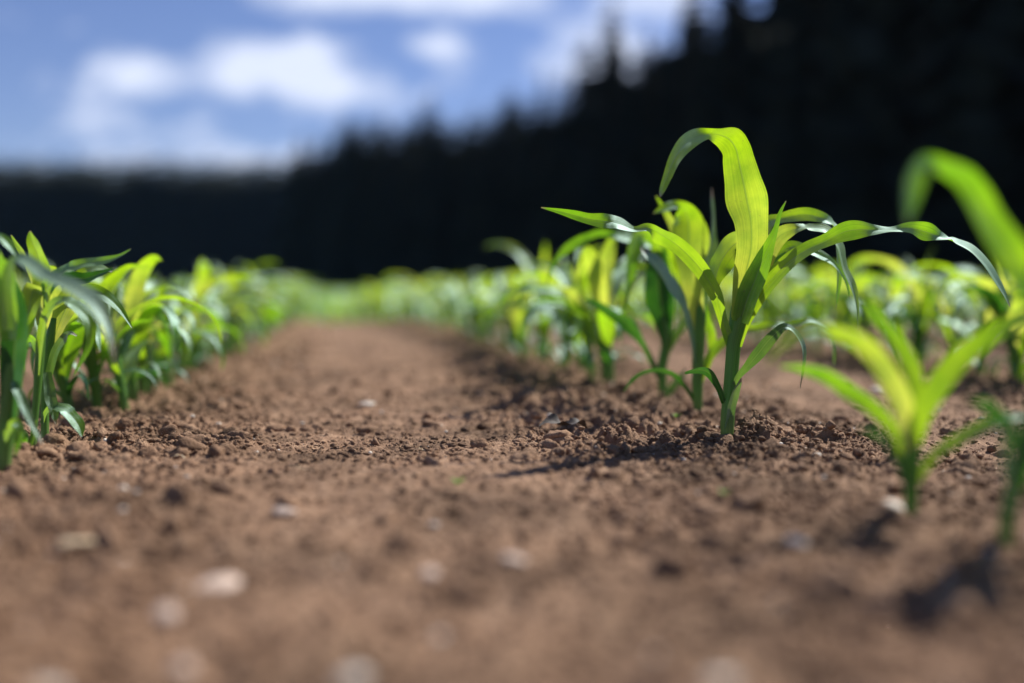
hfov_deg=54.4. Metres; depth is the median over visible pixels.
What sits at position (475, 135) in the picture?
spruce tree
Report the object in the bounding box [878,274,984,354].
maize plant
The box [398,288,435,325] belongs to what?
maize plant
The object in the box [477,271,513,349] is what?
maize plant
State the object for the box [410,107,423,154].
spruce tree
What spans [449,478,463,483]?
weed seedling
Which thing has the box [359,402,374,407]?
stone
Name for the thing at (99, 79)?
sky
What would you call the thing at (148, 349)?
maize plant
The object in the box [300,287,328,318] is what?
maize plant
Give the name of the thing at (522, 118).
spruce tree
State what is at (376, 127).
spruce tree
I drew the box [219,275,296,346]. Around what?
maize plant
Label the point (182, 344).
maize plant
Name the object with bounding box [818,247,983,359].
maize plant
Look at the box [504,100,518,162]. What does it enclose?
spruce tree
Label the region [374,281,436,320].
maize plant
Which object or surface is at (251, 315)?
maize plant
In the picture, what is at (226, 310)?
maize plant
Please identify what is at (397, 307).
maize plant
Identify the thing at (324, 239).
spruce tree
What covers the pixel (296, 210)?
spruce tree
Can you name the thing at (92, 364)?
maize plant
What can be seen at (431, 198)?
spruce tree
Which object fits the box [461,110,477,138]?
spruce tree
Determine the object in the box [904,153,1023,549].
maize plant
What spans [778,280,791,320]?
maize plant
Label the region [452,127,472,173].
spruce tree
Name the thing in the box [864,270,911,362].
maize plant
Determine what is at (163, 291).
maize plant
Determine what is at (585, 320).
maize plant
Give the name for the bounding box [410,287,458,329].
maize plant
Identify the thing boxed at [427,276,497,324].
maize plant
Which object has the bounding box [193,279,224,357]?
maize plant
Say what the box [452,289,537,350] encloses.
maize plant
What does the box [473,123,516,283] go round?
spruce tree
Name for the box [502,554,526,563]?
stone
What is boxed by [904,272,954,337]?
maize plant
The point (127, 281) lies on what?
maize plant
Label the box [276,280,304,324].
maize plant
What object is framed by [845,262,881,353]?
maize plant
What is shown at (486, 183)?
spruce tree
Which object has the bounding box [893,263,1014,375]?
maize plant
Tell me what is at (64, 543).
straw
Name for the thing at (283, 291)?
maize plant
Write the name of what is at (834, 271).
maize plant
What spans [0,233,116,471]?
maize plant
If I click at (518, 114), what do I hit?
spruce tree
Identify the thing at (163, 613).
stone
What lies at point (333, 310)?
distant maize
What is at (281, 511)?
stone
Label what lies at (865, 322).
maize plant
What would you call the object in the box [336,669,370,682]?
stone
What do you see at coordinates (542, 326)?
maize plant
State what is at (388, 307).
maize plant
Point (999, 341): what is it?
maize plant
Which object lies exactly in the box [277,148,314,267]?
spruce tree
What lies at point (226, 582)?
stone
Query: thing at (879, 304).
maize plant
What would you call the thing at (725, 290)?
maize plant
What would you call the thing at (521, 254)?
maize plant
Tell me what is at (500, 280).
maize plant
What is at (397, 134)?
spruce tree
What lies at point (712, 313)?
maize plant
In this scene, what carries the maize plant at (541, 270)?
on the ground
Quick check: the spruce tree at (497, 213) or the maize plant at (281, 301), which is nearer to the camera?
the maize plant at (281, 301)
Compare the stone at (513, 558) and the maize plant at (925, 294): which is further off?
the maize plant at (925, 294)
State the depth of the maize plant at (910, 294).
3.47 m
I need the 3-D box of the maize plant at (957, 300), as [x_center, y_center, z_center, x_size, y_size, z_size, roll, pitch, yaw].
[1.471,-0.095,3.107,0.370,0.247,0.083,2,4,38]
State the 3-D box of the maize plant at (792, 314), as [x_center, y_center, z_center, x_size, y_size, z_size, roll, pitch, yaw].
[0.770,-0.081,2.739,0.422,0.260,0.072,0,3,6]
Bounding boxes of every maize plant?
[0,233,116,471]
[11,231,130,445]
[15,276,36,334]
[24,285,191,398]
[28,264,221,407]
[28,265,100,407]
[28,265,132,437]
[30,281,170,411]
[75,272,223,394]
[88,255,179,401]
[90,277,194,386]
[110,280,205,393]
[121,282,204,385]
[123,272,160,291]
[156,276,271,369]
[157,272,254,377]
[168,297,228,370]
[169,259,216,359]
[177,260,289,355]
[177,278,228,356]
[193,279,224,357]
[209,272,303,340]
[209,281,284,352]
[212,269,277,339]
[215,286,275,345]
[217,290,287,352]
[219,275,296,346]
[219,282,289,348]
[223,268,239,321]
[236,273,283,331]
[237,263,269,335]
[245,273,301,341]
[246,291,309,330]
[257,274,286,333]
[265,281,299,326]
[268,286,287,333]
[270,277,289,324]
[273,277,312,319]
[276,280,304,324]
[277,288,313,325]
[280,281,309,321]
[281,276,307,321]
[281,285,311,324]
[281,292,311,325]
[287,283,315,324]
[288,284,318,323]
[293,279,321,321]
[297,284,328,315]
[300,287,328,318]
[333,296,376,320]
[334,292,367,319]
[339,288,383,319]
[356,289,403,319]
[357,287,380,319]
[360,283,394,319]
[365,288,396,319]
[368,286,378,319]
[371,284,416,319]
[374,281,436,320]
[375,293,404,319]
[377,283,393,313]
[379,276,443,323]
[380,283,409,320]
[381,276,433,318]
[386,275,449,318]
[389,291,421,321]
[390,286,423,321]
[398,278,455,323]
[398,282,455,331]
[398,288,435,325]
[403,285,450,328]
[410,278,460,324]
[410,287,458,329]
[416,272,482,330]
[418,273,514,336]
[424,277,498,334]
[425,274,500,334]
[425,286,458,331]
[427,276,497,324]
[428,283,478,339]
[441,281,503,345]
[444,270,526,341]
[444,291,466,332]
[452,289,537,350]
[461,278,498,342]
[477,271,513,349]
[477,279,488,340]
[483,270,530,355]
[485,242,574,359]
[491,263,648,381]
[495,274,514,347]
[497,279,530,358]
[507,246,603,360]
[512,269,595,368]
[516,277,551,365]
[519,257,655,382]
[522,259,639,373]
[530,258,570,359]
[541,127,1009,434]
[547,229,686,398]
[574,231,636,382]
[616,286,648,327]
[622,284,634,317]
[623,188,834,410]
[624,275,676,332]
[633,273,675,330]
[673,299,680,330]
[674,267,733,334]
[674,274,788,326]
[674,284,724,335]
[681,276,788,329]
[707,277,796,344]
[723,264,845,350]
[725,280,798,341]
[728,268,798,347]
[764,300,1023,514]
[777,290,791,320]
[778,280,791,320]
[781,263,849,353]
[785,273,881,352]
[786,279,843,287]
[787,267,827,351]
[793,265,942,356]
[812,267,871,317]
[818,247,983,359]
[830,268,847,314]
[840,279,880,334]
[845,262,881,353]
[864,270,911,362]
[866,281,906,317]
[868,284,887,306]
[870,285,890,315]
[872,259,917,336]
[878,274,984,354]
[887,273,949,364]
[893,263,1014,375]
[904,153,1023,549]
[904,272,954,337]
[913,270,953,338]
[936,268,1017,377]
[942,273,1009,334]
[946,272,981,332]
[954,267,995,322]
[956,272,1001,345]
[994,291,1023,381]
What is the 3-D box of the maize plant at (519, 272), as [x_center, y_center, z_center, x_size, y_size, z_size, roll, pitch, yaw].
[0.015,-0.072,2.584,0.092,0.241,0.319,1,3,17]
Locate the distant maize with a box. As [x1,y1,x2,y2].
[168,282,1012,320]
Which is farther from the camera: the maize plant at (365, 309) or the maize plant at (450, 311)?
the maize plant at (365, 309)
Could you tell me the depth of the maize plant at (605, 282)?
1.65 m
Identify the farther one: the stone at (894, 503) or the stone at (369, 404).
the stone at (369, 404)
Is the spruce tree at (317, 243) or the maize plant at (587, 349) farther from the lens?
the spruce tree at (317, 243)
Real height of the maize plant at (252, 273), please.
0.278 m
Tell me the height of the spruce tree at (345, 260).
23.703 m
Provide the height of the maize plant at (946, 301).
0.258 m
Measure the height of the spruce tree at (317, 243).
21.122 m
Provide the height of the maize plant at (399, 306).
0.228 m
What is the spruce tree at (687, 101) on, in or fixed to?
on the ground
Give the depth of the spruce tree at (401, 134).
138.33 m
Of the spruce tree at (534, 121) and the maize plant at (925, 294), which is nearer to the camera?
the maize plant at (925, 294)
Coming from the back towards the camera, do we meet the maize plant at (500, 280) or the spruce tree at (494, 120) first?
the spruce tree at (494, 120)
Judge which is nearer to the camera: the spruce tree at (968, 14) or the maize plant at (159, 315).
the maize plant at (159, 315)
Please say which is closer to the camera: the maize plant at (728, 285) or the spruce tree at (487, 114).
the maize plant at (728, 285)
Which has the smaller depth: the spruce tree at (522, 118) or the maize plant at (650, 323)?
the maize plant at (650, 323)
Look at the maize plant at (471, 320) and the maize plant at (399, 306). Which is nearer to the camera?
the maize plant at (471, 320)
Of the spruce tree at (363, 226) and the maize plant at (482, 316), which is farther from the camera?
the spruce tree at (363, 226)
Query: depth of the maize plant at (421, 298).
4.60 m
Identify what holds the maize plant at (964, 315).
on the ground
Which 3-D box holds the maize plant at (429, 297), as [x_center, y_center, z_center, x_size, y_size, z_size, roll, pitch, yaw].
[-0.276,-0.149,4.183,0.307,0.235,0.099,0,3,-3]
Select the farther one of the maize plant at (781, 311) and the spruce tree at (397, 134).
the spruce tree at (397, 134)
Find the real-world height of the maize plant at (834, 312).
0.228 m
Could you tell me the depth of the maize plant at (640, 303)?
3.95 m
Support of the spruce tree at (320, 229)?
on the ground
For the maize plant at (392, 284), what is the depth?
5.58 m
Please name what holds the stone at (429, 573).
on the ground
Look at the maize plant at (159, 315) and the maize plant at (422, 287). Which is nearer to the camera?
the maize plant at (159, 315)
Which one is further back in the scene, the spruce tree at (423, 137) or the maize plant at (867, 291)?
the spruce tree at (423, 137)
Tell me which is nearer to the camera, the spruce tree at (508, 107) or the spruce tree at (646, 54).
the spruce tree at (646, 54)
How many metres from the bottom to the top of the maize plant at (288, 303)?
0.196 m
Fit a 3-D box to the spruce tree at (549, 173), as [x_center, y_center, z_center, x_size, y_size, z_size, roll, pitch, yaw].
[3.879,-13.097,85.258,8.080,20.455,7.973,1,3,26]
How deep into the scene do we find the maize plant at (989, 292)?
1.80 m
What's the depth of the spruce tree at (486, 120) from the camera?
105.99 m
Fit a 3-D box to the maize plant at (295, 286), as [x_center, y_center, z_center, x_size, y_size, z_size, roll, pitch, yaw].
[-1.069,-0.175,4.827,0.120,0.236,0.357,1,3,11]
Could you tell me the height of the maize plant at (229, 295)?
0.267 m
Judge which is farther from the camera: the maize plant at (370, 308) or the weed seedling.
the maize plant at (370, 308)
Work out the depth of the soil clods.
0.72 m
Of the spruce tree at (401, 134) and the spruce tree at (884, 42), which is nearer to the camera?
the spruce tree at (884, 42)
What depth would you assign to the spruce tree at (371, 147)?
137.38 m
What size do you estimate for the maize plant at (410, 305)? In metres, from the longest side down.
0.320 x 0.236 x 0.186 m
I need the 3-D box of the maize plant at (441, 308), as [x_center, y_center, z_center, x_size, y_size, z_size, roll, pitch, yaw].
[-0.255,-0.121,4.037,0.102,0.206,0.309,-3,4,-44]
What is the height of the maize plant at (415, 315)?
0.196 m
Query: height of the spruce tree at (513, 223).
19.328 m
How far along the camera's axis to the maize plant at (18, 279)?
3.38 m
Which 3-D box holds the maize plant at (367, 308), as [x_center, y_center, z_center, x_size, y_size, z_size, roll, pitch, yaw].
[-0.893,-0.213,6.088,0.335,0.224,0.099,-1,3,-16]
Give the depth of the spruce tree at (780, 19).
62.26 m
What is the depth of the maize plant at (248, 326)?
3.26 m
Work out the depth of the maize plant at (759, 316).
2.92 m
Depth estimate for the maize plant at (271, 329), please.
3.77 m
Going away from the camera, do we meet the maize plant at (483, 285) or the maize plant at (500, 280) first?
the maize plant at (500, 280)
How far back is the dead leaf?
1.20 m
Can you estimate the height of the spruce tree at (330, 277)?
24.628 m
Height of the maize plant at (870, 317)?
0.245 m
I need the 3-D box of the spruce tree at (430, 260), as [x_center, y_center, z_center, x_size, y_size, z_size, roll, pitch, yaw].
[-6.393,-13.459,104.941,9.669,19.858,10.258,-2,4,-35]
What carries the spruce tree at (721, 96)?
on the ground
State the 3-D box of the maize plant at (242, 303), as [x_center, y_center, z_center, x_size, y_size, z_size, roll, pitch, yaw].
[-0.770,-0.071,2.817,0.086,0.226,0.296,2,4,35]
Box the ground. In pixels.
[0,288,1023,682]
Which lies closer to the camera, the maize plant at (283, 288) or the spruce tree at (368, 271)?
the maize plant at (283, 288)
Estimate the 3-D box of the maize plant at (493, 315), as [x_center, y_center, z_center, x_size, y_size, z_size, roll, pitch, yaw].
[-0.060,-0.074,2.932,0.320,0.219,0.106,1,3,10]
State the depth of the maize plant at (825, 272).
3.92 m
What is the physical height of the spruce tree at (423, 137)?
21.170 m
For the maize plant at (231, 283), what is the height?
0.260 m
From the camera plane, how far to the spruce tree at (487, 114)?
129.66 m
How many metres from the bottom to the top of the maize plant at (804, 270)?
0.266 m
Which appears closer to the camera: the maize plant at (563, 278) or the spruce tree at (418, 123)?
the maize plant at (563, 278)
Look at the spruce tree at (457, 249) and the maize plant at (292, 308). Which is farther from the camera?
the spruce tree at (457, 249)
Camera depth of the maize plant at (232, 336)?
2.61 m
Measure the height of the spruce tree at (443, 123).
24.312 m
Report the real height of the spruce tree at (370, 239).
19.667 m
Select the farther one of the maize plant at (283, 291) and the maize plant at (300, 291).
the maize plant at (300, 291)
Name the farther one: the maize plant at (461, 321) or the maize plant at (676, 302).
the maize plant at (461, 321)
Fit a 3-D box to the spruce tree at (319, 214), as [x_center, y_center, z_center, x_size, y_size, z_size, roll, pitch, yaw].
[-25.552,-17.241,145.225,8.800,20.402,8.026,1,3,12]
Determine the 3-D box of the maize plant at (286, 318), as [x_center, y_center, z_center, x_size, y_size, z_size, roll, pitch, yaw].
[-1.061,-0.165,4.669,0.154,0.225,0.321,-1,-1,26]
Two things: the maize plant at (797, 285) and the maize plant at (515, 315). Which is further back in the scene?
the maize plant at (797, 285)
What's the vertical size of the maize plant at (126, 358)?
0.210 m
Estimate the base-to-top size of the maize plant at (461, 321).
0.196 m
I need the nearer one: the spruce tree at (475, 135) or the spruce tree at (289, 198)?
the spruce tree at (475, 135)
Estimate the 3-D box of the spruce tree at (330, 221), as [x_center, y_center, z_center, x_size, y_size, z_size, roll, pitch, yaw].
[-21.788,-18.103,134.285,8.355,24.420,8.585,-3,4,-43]
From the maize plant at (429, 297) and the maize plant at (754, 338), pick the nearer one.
the maize plant at (754, 338)
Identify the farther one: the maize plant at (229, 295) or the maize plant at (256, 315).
the maize plant at (256, 315)
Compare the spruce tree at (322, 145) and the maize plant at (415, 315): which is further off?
the spruce tree at (322, 145)
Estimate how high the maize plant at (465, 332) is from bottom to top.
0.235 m
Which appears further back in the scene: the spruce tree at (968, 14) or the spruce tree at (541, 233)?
the spruce tree at (541, 233)
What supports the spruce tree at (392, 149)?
on the ground
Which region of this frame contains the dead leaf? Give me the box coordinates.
[539,413,587,428]
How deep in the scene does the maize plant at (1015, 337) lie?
1.75 m
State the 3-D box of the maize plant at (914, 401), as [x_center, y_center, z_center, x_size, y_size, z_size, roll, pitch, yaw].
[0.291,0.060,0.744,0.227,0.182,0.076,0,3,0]
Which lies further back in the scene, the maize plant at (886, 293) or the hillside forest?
the hillside forest
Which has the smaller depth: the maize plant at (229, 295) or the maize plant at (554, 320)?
the maize plant at (554, 320)
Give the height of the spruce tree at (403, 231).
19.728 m
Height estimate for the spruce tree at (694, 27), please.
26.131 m
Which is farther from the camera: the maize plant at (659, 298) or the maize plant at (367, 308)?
the maize plant at (367, 308)
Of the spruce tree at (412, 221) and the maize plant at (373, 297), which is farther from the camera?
the spruce tree at (412, 221)
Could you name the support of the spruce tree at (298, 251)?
on the ground
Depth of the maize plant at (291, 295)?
3.65 m
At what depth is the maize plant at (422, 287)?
4.11 m
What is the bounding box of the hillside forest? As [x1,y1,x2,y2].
[0,153,328,287]
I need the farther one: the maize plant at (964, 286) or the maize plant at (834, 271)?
the maize plant at (964, 286)
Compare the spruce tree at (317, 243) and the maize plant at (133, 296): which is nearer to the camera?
the maize plant at (133, 296)
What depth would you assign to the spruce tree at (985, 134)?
46.81 m
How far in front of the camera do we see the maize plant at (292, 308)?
5.09 m
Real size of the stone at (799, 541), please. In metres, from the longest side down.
0.017 x 0.015 x 0.008 m
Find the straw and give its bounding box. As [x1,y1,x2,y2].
[54,537,96,549]
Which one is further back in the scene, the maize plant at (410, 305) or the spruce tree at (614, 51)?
the spruce tree at (614, 51)
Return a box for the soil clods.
[0,317,1023,682]
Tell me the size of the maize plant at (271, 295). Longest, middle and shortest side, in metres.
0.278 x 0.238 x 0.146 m
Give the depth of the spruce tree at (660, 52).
79.22 m
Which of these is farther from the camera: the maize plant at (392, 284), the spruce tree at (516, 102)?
the spruce tree at (516, 102)
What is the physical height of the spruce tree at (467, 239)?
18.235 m
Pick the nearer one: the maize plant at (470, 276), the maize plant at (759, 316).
the maize plant at (759, 316)
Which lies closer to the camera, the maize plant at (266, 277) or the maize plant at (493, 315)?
the maize plant at (493, 315)
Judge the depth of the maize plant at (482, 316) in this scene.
2.99 m
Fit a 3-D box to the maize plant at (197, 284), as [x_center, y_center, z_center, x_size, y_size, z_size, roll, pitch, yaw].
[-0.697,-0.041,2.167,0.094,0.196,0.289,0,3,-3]
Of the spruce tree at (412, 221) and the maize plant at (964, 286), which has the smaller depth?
the maize plant at (964, 286)
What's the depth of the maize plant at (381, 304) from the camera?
5.79 m
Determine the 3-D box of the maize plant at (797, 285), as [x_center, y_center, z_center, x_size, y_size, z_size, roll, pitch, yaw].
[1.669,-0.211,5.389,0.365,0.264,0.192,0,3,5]
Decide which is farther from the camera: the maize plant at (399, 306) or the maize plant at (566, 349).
the maize plant at (399, 306)
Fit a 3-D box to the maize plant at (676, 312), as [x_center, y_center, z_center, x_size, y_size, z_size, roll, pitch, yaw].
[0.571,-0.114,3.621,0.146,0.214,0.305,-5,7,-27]
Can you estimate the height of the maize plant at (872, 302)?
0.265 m
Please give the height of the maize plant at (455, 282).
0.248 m
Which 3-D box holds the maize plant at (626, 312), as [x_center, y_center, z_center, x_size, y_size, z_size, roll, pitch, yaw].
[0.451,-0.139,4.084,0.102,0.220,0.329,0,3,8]
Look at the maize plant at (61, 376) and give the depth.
1.32 m
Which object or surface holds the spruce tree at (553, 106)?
on the ground
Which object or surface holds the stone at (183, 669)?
on the ground
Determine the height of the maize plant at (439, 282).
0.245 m
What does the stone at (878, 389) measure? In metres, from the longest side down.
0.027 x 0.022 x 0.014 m
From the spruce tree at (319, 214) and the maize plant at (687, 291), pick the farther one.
the spruce tree at (319, 214)
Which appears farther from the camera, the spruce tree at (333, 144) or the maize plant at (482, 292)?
the spruce tree at (333, 144)
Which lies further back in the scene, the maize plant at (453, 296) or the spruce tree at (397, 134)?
the spruce tree at (397, 134)
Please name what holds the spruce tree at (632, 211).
on the ground
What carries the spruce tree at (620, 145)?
on the ground
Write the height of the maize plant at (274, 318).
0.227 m
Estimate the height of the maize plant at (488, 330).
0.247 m
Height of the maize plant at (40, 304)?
0.250 m
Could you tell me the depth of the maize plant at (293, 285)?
4.52 m
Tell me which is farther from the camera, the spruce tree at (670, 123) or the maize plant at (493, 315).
the spruce tree at (670, 123)
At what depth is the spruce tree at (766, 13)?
67.84 m
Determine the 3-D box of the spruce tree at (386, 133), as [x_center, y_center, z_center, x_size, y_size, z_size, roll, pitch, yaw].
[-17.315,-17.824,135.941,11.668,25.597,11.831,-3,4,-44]
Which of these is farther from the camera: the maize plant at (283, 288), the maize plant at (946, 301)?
the maize plant at (283, 288)
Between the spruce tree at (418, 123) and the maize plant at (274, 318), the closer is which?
the maize plant at (274, 318)
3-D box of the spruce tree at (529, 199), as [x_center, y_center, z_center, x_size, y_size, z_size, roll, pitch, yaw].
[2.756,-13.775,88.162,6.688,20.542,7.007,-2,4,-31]
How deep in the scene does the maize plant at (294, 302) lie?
4.27 m
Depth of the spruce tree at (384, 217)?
120.65 m
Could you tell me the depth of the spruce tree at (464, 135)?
120.91 m
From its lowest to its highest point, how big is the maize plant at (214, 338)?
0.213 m
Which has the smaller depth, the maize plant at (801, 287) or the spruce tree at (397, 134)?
the maize plant at (801, 287)
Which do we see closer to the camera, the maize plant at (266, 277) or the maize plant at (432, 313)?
the maize plant at (266, 277)
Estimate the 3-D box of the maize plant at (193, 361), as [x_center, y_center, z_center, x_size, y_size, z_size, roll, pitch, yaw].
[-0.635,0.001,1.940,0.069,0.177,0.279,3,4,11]
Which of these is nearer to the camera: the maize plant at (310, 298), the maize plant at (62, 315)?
the maize plant at (62, 315)
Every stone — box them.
[153,604,178,622]
[171,660,194,678]
[194,574,240,591]
[272,507,297,516]
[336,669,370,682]
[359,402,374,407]
[421,567,439,580]
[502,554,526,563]
[705,674,736,682]
[785,536,807,547]
[870,386,884,392]
[883,500,903,511]
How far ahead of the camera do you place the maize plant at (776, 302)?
2.82 m
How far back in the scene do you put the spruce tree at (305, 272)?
146.40 m
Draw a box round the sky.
[0,0,765,181]
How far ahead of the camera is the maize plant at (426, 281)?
4.89 m
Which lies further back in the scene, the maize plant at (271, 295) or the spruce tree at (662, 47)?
the spruce tree at (662, 47)
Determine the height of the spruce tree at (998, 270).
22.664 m
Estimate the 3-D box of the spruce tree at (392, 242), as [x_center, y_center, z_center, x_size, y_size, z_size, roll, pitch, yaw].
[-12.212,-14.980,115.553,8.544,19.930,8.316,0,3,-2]
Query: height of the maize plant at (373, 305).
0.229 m
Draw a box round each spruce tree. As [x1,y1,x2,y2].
[265,135,312,282]
[273,155,312,286]
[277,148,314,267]
[286,140,324,282]
[298,151,331,288]
[301,122,345,285]
[306,129,360,289]
[307,154,334,280]
[310,117,349,288]
[310,147,339,277]
[311,131,330,179]
[316,116,355,288]
[317,120,368,289]
[331,117,380,289]
[344,143,389,289]
[352,118,394,270]
[363,119,423,288]
[367,115,381,146]
[367,127,398,289]
[367,133,375,162]
[369,117,394,195]
[370,126,417,289]
[386,140,395,164]
[391,92,445,289]
[394,125,435,289]
[395,120,404,145]
[398,119,410,155]
[409,128,456,287]
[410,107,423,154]
[410,119,466,289]
[414,113,424,149]
[416,119,437,162]
[438,113,449,147]
[441,139,479,282]
[452,117,493,282]
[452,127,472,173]
[455,90,523,286]
[457,120,471,160]
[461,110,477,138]
[462,106,488,181]
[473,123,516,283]
[478,118,494,173]
[481,100,545,290]
[482,109,491,137]
[485,104,498,137]
[500,90,527,133]
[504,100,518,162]
[505,69,557,275]
[516,106,527,135]
[517,104,528,132]
[523,69,577,272]
[524,100,552,156]
[525,36,607,280]
[549,101,560,121]
[556,0,635,269]
[570,51,655,272]
[598,48,672,270]
[602,23,626,123]
[631,15,697,294]
[633,30,661,108]
[645,0,768,281]
[648,0,714,152]
[650,38,673,89]
[651,43,668,92]
[662,8,713,231]
[718,0,812,276]
[749,0,780,85]
[809,0,985,288]
[895,0,1004,284]
[922,0,1023,285]
[994,126,1023,279]
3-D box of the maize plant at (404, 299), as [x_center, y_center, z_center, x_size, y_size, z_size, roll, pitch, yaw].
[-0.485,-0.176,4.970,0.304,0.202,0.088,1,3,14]
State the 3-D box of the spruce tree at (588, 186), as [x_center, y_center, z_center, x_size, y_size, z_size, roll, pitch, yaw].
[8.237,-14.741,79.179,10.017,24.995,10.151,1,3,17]
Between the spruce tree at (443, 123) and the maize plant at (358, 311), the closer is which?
the maize plant at (358, 311)
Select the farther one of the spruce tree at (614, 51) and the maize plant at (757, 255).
the spruce tree at (614, 51)
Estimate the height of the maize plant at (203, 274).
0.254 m
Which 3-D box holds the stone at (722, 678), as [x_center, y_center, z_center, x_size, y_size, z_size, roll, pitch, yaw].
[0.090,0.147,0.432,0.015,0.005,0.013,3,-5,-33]
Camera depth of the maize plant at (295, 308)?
5.19 m
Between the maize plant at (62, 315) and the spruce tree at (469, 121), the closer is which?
the maize plant at (62, 315)
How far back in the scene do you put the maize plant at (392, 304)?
5.37 m
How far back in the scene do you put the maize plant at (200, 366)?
2.06 m
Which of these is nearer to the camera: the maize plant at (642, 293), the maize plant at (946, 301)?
the maize plant at (946, 301)
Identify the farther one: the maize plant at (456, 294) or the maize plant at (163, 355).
the maize plant at (456, 294)

